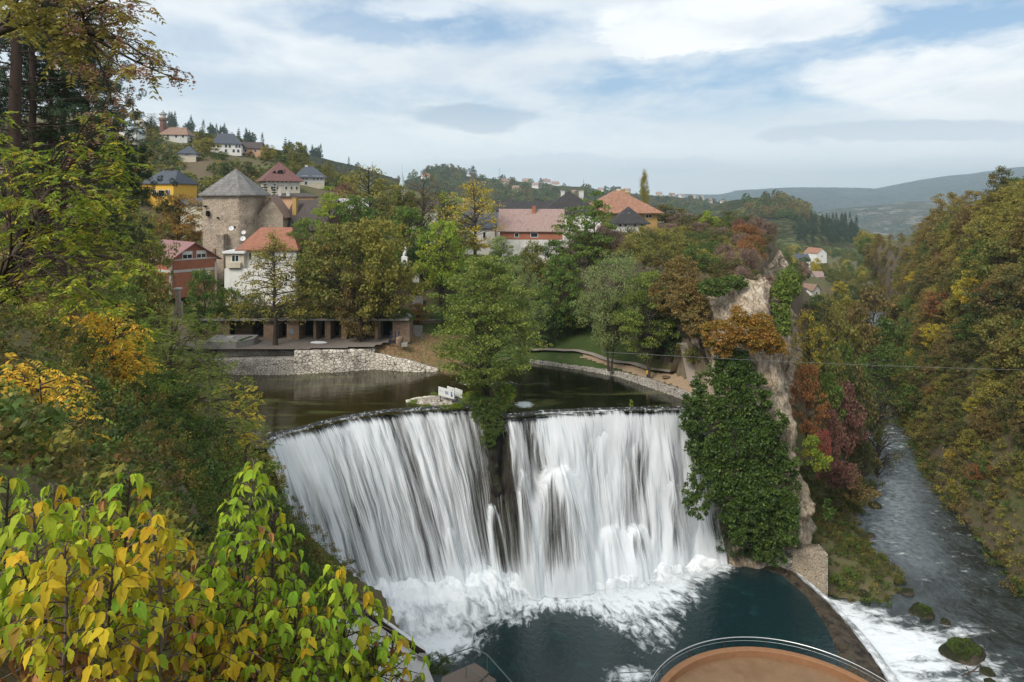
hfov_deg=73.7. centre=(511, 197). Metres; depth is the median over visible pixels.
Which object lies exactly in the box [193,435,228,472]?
shrub
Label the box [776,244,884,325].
valley trees
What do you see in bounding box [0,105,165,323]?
maple tree
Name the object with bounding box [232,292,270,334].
broadleaf tree
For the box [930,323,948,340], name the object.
broadleaf tree
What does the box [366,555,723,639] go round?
foam
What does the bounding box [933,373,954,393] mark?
broadleaf tree
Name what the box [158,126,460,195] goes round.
wooded ridge
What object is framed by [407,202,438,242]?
house
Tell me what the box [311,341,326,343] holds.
overturned boat
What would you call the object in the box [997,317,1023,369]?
broadleaf tree
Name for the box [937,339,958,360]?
broadleaf tree
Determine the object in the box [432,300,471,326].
broadleaf tree
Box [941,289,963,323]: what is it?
broadleaf tree
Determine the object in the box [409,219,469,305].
broadleaf tree
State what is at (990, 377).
broadleaf tree
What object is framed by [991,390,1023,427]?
broadleaf tree
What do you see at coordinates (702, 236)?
shrub
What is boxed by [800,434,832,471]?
shrub
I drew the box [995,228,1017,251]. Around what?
broadleaf tree
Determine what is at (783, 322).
ivy
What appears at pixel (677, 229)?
shrub
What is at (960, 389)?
broadleaf tree
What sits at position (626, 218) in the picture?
house
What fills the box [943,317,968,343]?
broadleaf tree
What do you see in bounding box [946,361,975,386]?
broadleaf tree
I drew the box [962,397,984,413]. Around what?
broadleaf tree
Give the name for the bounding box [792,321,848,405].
broadleaf tree
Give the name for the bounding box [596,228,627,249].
shrub
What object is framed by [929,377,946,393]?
broadleaf tree
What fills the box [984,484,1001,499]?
broadleaf tree
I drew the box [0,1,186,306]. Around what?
pine tree
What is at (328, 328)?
vaulted building
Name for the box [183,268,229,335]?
broadleaf tree
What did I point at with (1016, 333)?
broadleaf tree
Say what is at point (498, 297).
broadleaf tree
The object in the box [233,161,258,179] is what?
broadleaf tree
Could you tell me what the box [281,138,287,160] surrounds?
spruce tree
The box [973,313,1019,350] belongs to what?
broadleaf tree
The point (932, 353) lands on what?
broadleaf tree
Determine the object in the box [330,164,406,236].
broadleaf tree
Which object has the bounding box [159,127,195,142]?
house
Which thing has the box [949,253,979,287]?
broadleaf tree
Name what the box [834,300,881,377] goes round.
broadleaf tree
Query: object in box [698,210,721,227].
broadleaf tree
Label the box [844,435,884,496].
broadleaf tree
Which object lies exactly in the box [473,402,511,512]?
falls divide
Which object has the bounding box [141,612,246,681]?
elder shrub
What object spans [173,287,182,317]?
stone pillar
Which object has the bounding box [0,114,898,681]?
ground
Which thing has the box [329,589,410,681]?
elder shrub
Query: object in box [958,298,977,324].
broadleaf tree
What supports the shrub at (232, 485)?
on the ground
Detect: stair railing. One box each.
[431,646,511,681]
[466,666,488,681]
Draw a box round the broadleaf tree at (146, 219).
[128,211,161,236]
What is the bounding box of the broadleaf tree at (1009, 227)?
[991,221,1023,258]
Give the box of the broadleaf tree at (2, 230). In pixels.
[0,214,98,285]
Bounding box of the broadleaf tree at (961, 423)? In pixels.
[941,419,969,446]
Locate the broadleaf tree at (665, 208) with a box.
[655,204,686,222]
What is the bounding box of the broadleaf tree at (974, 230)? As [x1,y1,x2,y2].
[960,219,999,253]
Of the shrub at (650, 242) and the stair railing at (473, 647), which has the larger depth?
the shrub at (650, 242)
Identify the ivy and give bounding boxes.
[631,294,681,360]
[678,345,836,567]
[696,274,749,296]
[770,265,800,337]
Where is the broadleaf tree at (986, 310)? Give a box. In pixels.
[961,283,1011,326]
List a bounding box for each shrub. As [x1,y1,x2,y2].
[0,352,115,474]
[0,367,96,472]
[0,473,62,673]
[0,483,107,649]
[0,497,92,681]
[0,542,129,681]
[0,563,130,681]
[2,273,88,318]
[31,504,154,681]
[37,279,82,322]
[44,562,168,681]
[49,298,126,343]
[57,308,154,405]
[61,489,151,680]
[67,469,187,676]
[77,304,167,401]
[102,509,221,681]
[105,562,215,681]
[121,324,179,394]
[133,356,199,383]
[137,367,215,429]
[140,360,185,429]
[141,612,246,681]
[147,148,160,157]
[152,411,225,453]
[160,385,206,424]
[168,562,283,681]
[180,404,200,427]
[182,410,229,449]
[183,459,286,681]
[184,503,287,681]
[185,456,292,538]
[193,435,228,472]
[195,576,308,681]
[198,443,262,489]
[198,623,288,681]
[209,472,267,514]
[211,429,280,486]
[213,447,257,510]
[232,518,291,593]
[234,512,319,681]
[248,577,344,681]
[249,518,285,559]
[250,552,306,612]
[253,552,344,681]
[254,452,286,495]
[262,610,362,681]
[263,499,309,546]
[268,537,310,595]
[275,558,338,643]
[279,588,310,621]
[290,544,314,579]
[292,525,324,568]
[297,162,309,167]
[304,564,394,681]
[309,541,334,577]
[310,560,346,598]
[326,641,409,681]
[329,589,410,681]
[356,635,430,681]
[426,651,456,677]
[570,235,603,250]
[577,237,611,256]
[593,224,614,232]
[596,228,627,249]
[607,236,632,258]
[613,235,649,256]
[620,228,635,235]
[622,225,651,237]
[631,233,653,251]
[632,229,669,249]
[634,249,661,266]
[640,237,666,257]
[645,227,673,236]
[651,249,674,269]
[653,230,686,246]
[660,222,676,231]
[660,234,689,255]
[663,241,685,260]
[670,226,686,236]
[674,342,700,362]
[676,225,691,236]
[676,242,720,270]
[678,215,692,225]
[678,231,698,238]
[678,238,702,251]
[681,217,698,232]
[683,238,711,246]
[685,231,714,240]
[687,248,715,258]
[688,213,705,223]
[691,220,713,233]
[696,256,731,275]
[697,229,732,241]
[700,240,722,253]
[703,225,730,239]
[704,268,727,286]
[705,246,718,256]
[707,233,735,247]
[712,236,732,248]
[713,243,739,255]
[714,215,736,231]
[716,210,745,230]
[717,252,739,263]
[720,250,744,270]
[722,257,759,277]
[727,231,752,245]
[728,215,764,228]
[729,240,768,260]
[729,266,758,280]
[730,221,766,238]
[731,217,751,229]
[737,246,763,268]
[737,248,761,269]
[738,234,766,254]
[746,241,764,255]
[747,216,768,235]
[751,233,773,252]
[758,228,771,245]
[764,221,779,244]
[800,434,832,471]
[813,453,860,489]
[814,429,832,462]
[828,571,853,590]
[835,468,880,507]
[840,565,862,580]
[857,589,867,599]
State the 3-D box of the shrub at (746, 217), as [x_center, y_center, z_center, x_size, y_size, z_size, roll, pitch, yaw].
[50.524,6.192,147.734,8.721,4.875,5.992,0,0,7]
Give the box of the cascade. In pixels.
[797,572,898,681]
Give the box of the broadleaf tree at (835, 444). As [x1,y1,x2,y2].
[812,407,852,486]
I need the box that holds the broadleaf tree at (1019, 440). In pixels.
[1010,426,1023,451]
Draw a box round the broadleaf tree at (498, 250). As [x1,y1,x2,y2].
[488,236,516,278]
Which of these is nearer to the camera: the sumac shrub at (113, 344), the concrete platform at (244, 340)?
the sumac shrub at (113, 344)
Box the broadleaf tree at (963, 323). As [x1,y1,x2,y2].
[948,312,991,344]
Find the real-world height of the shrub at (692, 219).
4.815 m
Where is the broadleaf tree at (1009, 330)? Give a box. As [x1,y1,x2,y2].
[1004,319,1022,349]
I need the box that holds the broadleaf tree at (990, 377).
[972,367,1000,391]
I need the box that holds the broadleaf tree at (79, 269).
[53,261,99,312]
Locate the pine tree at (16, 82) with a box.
[0,0,147,312]
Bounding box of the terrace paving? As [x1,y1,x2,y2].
[157,335,394,348]
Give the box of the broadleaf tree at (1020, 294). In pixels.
[1012,280,1023,297]
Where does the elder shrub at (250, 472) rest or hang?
on the ground
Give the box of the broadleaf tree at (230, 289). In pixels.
[216,287,251,330]
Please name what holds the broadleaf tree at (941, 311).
on the canyon slope
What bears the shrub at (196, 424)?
on the ground
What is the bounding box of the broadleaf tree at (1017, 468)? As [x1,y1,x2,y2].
[999,450,1023,479]
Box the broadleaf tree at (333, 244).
[279,221,394,337]
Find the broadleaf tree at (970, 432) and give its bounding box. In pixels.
[955,428,982,453]
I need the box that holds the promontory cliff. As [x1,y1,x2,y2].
[689,250,816,568]
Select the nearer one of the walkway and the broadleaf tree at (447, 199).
the walkway
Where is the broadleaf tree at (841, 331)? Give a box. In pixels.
[811,308,867,383]
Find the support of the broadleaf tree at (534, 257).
on the ground
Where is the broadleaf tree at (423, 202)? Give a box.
[402,171,448,249]
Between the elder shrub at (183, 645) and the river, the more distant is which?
the river
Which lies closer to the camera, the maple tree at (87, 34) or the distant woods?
the maple tree at (87, 34)
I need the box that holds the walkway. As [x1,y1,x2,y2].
[337,606,433,681]
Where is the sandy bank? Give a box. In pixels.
[580,353,693,391]
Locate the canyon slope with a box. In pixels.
[863,225,1023,588]
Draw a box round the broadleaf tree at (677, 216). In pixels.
[665,212,696,224]
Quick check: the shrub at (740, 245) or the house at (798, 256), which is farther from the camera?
the house at (798, 256)
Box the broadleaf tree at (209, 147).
[192,137,221,153]
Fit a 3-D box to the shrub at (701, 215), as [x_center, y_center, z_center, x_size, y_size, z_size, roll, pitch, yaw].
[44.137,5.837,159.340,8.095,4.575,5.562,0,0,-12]
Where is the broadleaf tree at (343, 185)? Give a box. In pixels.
[334,182,356,197]
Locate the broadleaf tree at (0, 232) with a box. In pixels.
[0,172,5,265]
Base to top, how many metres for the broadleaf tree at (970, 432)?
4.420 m
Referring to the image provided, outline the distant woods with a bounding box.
[167,111,859,243]
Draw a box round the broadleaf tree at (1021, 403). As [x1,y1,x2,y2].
[1015,401,1023,415]
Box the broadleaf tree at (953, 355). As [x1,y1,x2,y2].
[946,336,972,358]
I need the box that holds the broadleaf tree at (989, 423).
[976,409,1003,442]
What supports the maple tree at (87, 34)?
on the ground
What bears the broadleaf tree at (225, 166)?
on the ground
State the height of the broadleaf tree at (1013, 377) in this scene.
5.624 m
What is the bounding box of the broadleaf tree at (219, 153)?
[208,151,229,158]
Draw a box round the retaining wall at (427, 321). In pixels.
[413,319,453,323]
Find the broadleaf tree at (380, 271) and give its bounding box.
[354,247,411,298]
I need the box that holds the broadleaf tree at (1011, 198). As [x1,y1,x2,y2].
[996,191,1020,221]
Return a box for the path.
[516,342,710,418]
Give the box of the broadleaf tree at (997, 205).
[980,201,1009,238]
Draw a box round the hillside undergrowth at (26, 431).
[0,287,419,681]
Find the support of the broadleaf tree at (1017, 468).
on the canyon slope
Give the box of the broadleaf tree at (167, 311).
[134,239,174,343]
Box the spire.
[399,172,404,195]
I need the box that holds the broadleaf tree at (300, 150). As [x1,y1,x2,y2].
[282,142,310,165]
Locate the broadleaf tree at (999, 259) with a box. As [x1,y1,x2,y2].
[978,243,1015,271]
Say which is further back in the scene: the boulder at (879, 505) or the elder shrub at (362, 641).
the boulder at (879, 505)
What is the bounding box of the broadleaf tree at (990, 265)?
[964,237,1023,286]
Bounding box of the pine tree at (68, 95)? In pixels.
[0,0,168,324]
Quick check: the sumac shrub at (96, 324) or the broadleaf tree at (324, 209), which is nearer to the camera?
the sumac shrub at (96, 324)
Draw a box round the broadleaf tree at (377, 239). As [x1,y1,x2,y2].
[336,216,431,339]
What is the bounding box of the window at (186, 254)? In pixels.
[182,251,191,258]
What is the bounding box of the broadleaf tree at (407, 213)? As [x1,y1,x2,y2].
[383,205,439,265]
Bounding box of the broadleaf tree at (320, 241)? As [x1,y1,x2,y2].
[309,239,344,282]
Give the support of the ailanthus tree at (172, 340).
on the ground
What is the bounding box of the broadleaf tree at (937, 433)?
[931,431,942,444]
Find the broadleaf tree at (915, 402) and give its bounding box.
[912,398,919,410]
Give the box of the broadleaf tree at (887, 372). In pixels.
[854,342,928,424]
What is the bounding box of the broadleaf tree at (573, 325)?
[551,293,597,333]
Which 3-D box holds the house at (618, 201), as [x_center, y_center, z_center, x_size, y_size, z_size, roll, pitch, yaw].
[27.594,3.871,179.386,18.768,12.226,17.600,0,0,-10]
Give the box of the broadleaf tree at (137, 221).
[107,206,144,250]
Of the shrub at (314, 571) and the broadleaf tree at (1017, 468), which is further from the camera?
the broadleaf tree at (1017, 468)
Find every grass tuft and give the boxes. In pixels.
[407,392,470,408]
[916,603,933,613]
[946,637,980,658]
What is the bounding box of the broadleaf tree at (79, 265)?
[55,207,124,306]
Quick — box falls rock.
[268,412,718,580]
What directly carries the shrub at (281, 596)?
on the ground
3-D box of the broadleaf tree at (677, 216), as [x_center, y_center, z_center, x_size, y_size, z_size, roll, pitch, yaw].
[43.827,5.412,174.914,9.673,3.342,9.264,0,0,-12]
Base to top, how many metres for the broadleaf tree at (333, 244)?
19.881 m
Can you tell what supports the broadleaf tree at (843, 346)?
on the ground
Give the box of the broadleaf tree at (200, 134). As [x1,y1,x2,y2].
[195,131,208,147]
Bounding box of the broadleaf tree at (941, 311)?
[934,301,955,321]
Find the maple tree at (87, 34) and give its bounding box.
[0,0,196,129]
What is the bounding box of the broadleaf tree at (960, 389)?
[948,377,971,401]
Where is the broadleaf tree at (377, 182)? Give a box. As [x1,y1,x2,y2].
[362,177,402,213]
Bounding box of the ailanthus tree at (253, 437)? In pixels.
[215,379,266,518]
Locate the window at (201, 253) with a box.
[196,250,205,257]
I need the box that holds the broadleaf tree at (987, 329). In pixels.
[968,316,997,346]
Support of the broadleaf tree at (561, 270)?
on the ground
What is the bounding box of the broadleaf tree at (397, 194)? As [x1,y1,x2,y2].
[381,184,422,255]
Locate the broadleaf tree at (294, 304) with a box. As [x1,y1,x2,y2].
[276,300,307,310]
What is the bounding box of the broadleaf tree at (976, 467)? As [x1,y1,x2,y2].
[961,463,986,484]
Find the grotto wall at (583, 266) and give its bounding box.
[552,257,710,383]
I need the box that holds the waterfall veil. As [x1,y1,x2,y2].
[269,409,714,596]
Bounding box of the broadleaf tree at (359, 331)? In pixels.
[333,270,385,341]
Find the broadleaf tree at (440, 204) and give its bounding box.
[417,191,455,220]
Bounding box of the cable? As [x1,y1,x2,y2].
[608,352,1011,369]
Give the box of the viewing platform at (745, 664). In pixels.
[649,637,886,681]
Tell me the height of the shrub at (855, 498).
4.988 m
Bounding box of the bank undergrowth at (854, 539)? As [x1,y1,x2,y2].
[755,271,908,607]
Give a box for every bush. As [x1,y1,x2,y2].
[459,381,514,408]
[464,385,517,447]
[699,305,789,357]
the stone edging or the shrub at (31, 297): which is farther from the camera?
the stone edging
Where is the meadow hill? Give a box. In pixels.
[696,197,861,256]
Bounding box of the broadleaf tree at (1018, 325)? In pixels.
[1013,312,1023,336]
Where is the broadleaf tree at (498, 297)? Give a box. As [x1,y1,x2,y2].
[485,288,512,325]
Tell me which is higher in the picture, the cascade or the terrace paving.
the terrace paving
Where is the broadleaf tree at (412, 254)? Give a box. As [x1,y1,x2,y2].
[397,226,440,284]
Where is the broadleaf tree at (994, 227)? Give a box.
[987,211,1016,238]
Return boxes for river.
[828,311,1023,681]
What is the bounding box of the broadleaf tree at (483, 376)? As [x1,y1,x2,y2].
[423,254,552,403]
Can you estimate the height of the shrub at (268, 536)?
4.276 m
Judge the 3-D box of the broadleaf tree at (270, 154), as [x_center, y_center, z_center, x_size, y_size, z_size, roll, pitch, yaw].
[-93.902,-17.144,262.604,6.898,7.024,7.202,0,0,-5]
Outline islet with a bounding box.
[406,395,466,404]
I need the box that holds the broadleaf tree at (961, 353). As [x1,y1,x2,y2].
[937,340,975,368]
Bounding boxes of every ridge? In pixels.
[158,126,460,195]
[404,174,717,220]
[665,167,1023,212]
[816,201,981,239]
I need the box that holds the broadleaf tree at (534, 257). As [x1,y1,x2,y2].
[512,239,548,301]
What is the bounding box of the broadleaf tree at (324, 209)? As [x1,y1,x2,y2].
[311,186,346,238]
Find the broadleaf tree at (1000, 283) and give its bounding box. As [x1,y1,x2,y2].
[970,282,1003,306]
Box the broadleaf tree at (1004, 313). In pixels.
[986,311,1017,334]
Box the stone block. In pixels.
[401,342,407,346]
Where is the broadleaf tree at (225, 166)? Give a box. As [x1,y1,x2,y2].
[219,161,234,176]
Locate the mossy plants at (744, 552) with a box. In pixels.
[711,510,802,561]
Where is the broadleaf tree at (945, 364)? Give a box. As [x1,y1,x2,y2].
[940,356,955,373]
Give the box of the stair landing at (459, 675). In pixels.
[441,663,495,681]
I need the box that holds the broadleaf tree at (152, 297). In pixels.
[91,206,180,330]
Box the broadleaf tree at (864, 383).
[822,361,885,463]
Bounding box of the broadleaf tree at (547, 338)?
[516,301,566,346]
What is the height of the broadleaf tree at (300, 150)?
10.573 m
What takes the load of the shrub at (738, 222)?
on the ground
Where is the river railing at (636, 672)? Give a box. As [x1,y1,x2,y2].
[618,670,654,679]
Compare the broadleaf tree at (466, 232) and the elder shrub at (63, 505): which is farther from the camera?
the broadleaf tree at (466, 232)
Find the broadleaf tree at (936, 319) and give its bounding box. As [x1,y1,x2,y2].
[930,314,947,330]
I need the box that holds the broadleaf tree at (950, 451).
[943,449,956,464]
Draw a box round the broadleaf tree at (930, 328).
[918,323,939,346]
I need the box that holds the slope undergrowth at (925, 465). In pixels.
[884,227,1023,601]
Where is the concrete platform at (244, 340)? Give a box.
[205,335,258,347]
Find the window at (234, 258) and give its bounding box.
[231,255,238,261]
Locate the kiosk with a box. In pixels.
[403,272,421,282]
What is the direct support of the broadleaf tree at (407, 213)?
on the ground
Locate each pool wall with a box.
[727,548,791,570]
[788,544,827,595]
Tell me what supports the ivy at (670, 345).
attached to the grotto wall at (583, 266)
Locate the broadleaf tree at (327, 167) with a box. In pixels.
[321,161,335,185]
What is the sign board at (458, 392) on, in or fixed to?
on the islet
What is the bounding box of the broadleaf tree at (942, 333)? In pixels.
[933,324,962,349]
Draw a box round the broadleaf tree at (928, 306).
[921,290,952,320]
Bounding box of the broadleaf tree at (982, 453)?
[979,450,992,460]
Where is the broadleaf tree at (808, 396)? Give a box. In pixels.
[789,362,830,440]
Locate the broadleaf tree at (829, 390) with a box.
[811,372,847,433]
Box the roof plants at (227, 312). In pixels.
[179,306,414,323]
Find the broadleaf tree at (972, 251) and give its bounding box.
[958,238,988,269]
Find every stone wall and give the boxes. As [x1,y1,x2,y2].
[214,355,293,374]
[217,349,294,356]
[294,347,375,374]
[375,352,438,371]
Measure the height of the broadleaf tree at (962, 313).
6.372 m
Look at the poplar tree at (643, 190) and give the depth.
231.68 m
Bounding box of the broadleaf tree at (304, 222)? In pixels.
[285,216,334,296]
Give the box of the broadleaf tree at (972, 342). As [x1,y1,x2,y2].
[963,336,992,361]
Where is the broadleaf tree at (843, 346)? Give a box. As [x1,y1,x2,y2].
[812,338,875,431]
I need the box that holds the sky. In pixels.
[0,0,1023,195]
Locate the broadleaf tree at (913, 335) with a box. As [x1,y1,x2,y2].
[910,323,930,345]
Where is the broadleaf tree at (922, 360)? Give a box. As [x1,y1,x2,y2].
[915,355,929,368]
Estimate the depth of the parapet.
67.32 m
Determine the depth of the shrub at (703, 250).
105.53 m
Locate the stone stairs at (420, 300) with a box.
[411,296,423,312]
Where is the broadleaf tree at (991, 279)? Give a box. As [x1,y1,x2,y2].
[981,262,1022,302]
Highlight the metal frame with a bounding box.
[389,331,398,343]
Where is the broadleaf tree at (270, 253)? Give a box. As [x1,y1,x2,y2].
[210,226,327,344]
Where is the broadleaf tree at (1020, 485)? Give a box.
[1011,470,1023,489]
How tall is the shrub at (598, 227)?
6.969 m
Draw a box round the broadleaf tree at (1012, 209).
[1004,193,1023,224]
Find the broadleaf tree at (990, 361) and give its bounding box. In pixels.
[975,352,1002,377]
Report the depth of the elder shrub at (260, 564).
4.40 m
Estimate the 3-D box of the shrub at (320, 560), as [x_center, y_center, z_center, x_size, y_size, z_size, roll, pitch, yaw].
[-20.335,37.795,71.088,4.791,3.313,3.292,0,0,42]
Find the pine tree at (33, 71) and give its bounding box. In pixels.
[0,0,136,318]
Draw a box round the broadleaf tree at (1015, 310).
[993,265,1023,318]
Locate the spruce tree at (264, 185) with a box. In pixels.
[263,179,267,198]
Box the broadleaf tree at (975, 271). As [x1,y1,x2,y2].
[970,265,999,290]
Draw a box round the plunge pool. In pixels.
[397,561,849,681]
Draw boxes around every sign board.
[438,386,453,402]
[455,388,462,397]
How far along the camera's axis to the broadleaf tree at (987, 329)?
129.94 m
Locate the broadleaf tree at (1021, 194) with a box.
[1013,186,1023,203]
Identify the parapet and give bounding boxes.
[358,601,426,661]
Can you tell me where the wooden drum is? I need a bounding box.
[396,336,402,344]
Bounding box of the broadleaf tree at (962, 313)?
[947,303,970,323]
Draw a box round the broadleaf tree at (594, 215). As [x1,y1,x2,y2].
[572,190,616,273]
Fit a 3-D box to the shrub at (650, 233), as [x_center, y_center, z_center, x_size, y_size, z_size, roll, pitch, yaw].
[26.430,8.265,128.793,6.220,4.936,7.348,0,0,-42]
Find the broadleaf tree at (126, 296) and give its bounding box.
[98,275,161,357]
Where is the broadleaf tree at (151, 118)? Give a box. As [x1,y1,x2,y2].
[144,113,158,125]
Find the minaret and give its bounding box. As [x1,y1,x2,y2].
[159,111,167,132]
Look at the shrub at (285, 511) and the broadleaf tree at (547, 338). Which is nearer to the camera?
the shrub at (285, 511)
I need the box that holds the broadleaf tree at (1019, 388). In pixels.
[1008,374,1023,408]
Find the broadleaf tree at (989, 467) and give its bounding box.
[984,464,1004,480]
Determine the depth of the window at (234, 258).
120.18 m
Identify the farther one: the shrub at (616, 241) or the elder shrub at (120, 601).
the shrub at (616, 241)
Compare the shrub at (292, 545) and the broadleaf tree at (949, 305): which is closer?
the shrub at (292, 545)
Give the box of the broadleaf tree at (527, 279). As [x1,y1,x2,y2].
[499,258,550,372]
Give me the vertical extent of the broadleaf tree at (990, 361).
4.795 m
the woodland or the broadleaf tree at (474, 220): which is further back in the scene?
the woodland
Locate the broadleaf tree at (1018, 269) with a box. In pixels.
[998,256,1023,301]
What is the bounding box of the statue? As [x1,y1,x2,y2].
[401,247,407,263]
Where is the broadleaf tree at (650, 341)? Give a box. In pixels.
[609,270,681,377]
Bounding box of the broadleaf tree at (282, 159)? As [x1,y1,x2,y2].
[274,157,287,164]
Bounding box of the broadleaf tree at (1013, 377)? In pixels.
[1001,369,1023,398]
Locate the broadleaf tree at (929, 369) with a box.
[921,363,940,382]
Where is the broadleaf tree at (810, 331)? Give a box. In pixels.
[787,309,827,384]
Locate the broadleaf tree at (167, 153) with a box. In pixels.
[163,151,173,158]
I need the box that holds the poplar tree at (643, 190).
[639,168,649,203]
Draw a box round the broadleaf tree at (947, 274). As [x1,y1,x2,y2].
[935,264,964,298]
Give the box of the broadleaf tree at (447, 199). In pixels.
[425,191,470,242]
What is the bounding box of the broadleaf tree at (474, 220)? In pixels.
[433,179,506,259]
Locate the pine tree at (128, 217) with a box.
[0,40,177,305]
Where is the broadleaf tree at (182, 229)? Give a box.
[146,193,202,242]
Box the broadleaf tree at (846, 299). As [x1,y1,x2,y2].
[828,293,869,348]
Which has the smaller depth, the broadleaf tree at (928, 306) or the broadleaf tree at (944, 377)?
the broadleaf tree at (944, 377)
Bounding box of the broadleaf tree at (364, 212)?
[326,195,389,264]
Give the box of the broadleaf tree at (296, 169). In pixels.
[288,160,301,172]
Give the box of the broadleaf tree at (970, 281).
[950,269,989,303]
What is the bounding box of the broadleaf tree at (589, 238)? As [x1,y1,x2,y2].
[567,232,608,245]
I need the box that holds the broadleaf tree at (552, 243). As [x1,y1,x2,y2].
[535,239,570,282]
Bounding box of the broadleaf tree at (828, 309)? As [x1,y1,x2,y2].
[814,292,840,332]
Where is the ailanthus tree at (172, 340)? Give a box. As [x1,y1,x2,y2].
[126,304,282,493]
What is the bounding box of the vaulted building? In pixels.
[193,313,412,341]
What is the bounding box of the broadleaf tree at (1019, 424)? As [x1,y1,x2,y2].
[1007,409,1023,440]
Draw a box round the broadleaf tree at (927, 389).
[920,386,934,396]
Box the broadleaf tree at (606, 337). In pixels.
[571,247,649,371]
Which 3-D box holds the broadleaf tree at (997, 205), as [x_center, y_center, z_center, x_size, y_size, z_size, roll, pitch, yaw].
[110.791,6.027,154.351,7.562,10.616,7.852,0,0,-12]
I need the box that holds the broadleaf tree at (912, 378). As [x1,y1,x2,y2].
[908,371,922,387]
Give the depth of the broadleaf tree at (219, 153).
241.55 m
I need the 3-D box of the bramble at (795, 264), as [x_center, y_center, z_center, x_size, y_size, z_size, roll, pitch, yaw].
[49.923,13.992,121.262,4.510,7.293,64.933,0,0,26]
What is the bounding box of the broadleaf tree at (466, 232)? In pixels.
[443,229,480,271]
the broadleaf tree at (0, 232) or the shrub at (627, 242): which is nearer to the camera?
the broadleaf tree at (0, 232)
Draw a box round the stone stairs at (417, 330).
[413,325,423,337]
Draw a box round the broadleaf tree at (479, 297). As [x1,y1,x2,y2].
[459,272,493,309]
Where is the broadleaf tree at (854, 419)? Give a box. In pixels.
[827,380,868,459]
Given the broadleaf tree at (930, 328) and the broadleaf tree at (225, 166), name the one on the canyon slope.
the broadleaf tree at (930, 328)
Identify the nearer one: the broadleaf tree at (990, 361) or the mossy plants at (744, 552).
the mossy plants at (744, 552)
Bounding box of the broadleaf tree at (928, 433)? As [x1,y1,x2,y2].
[923,431,935,446]
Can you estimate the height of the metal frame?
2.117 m
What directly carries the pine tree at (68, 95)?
on the ground
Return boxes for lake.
[221,363,705,448]
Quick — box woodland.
[852,165,1023,384]
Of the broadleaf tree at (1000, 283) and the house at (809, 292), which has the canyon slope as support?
the broadleaf tree at (1000, 283)
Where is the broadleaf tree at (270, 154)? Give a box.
[260,144,276,160]
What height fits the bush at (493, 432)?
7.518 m
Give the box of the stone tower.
[198,169,270,284]
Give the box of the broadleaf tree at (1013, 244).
[1002,226,1023,263]
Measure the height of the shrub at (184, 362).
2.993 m
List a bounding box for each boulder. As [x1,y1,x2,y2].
[865,532,874,537]
[868,500,881,509]
[901,588,914,595]
[908,602,934,619]
[938,637,986,665]
[940,617,950,625]
[979,666,995,676]
[983,678,995,681]
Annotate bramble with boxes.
[759,261,811,302]
[774,256,811,303]
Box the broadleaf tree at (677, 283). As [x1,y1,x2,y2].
[647,254,711,338]
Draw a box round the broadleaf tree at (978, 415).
[966,405,992,436]
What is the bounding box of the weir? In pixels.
[764,566,887,681]
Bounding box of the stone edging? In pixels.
[529,359,695,399]
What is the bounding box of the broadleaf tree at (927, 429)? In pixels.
[922,419,933,431]
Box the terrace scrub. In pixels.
[92,114,361,217]
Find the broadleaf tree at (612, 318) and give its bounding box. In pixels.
[594,303,625,336]
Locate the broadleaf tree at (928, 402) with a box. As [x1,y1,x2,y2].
[922,397,931,408]
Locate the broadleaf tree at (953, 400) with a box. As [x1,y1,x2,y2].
[937,396,967,419]
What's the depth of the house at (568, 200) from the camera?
162.04 m
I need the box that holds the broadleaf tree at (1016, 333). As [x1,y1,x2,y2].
[987,328,1023,371]
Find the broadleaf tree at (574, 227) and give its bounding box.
[550,207,588,295]
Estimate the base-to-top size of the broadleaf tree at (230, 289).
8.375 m
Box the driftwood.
[961,664,988,676]
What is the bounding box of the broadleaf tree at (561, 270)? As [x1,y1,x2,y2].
[530,254,585,338]
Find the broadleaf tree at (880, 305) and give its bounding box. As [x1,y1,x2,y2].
[847,284,900,357]
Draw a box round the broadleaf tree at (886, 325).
[852,314,911,389]
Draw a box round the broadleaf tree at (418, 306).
[409,303,432,323]
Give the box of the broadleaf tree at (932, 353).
[929,342,946,363]
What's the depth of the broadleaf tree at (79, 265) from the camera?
91.48 m
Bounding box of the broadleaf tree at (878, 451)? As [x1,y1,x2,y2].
[855,378,905,478]
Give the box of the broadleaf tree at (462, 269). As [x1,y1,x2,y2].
[453,254,487,307]
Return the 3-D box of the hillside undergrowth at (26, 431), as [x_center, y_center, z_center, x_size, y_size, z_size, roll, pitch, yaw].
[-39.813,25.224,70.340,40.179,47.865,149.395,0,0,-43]
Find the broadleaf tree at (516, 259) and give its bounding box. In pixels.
[502,254,537,295]
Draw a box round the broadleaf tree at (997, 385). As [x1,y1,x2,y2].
[972,379,1012,419]
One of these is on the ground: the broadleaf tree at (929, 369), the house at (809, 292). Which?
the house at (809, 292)
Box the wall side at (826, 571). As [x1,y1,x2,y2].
[818,544,827,596]
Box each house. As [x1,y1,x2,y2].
[98,116,145,145]
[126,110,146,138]
[141,168,199,207]
[141,239,221,298]
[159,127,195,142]
[176,146,200,161]
[178,198,202,231]
[210,132,244,155]
[222,227,307,305]
[242,142,264,157]
[255,162,303,195]
[257,196,290,228]
[268,187,318,208]
[287,198,345,259]
[296,165,326,188]
[339,198,372,247]
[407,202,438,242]
[453,212,498,254]
[495,201,552,243]
[497,206,564,262]
[532,183,538,188]
[543,179,550,183]
[544,191,600,248]
[551,181,559,185]
[589,189,663,231]
[609,206,650,231]
[792,254,810,267]
[801,286,814,296]
[802,283,820,294]
[803,247,826,262]
[812,271,825,278]
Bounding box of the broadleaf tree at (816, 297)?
[801,294,844,326]
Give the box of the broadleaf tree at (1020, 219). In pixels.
[1007,204,1023,243]
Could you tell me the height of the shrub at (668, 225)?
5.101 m

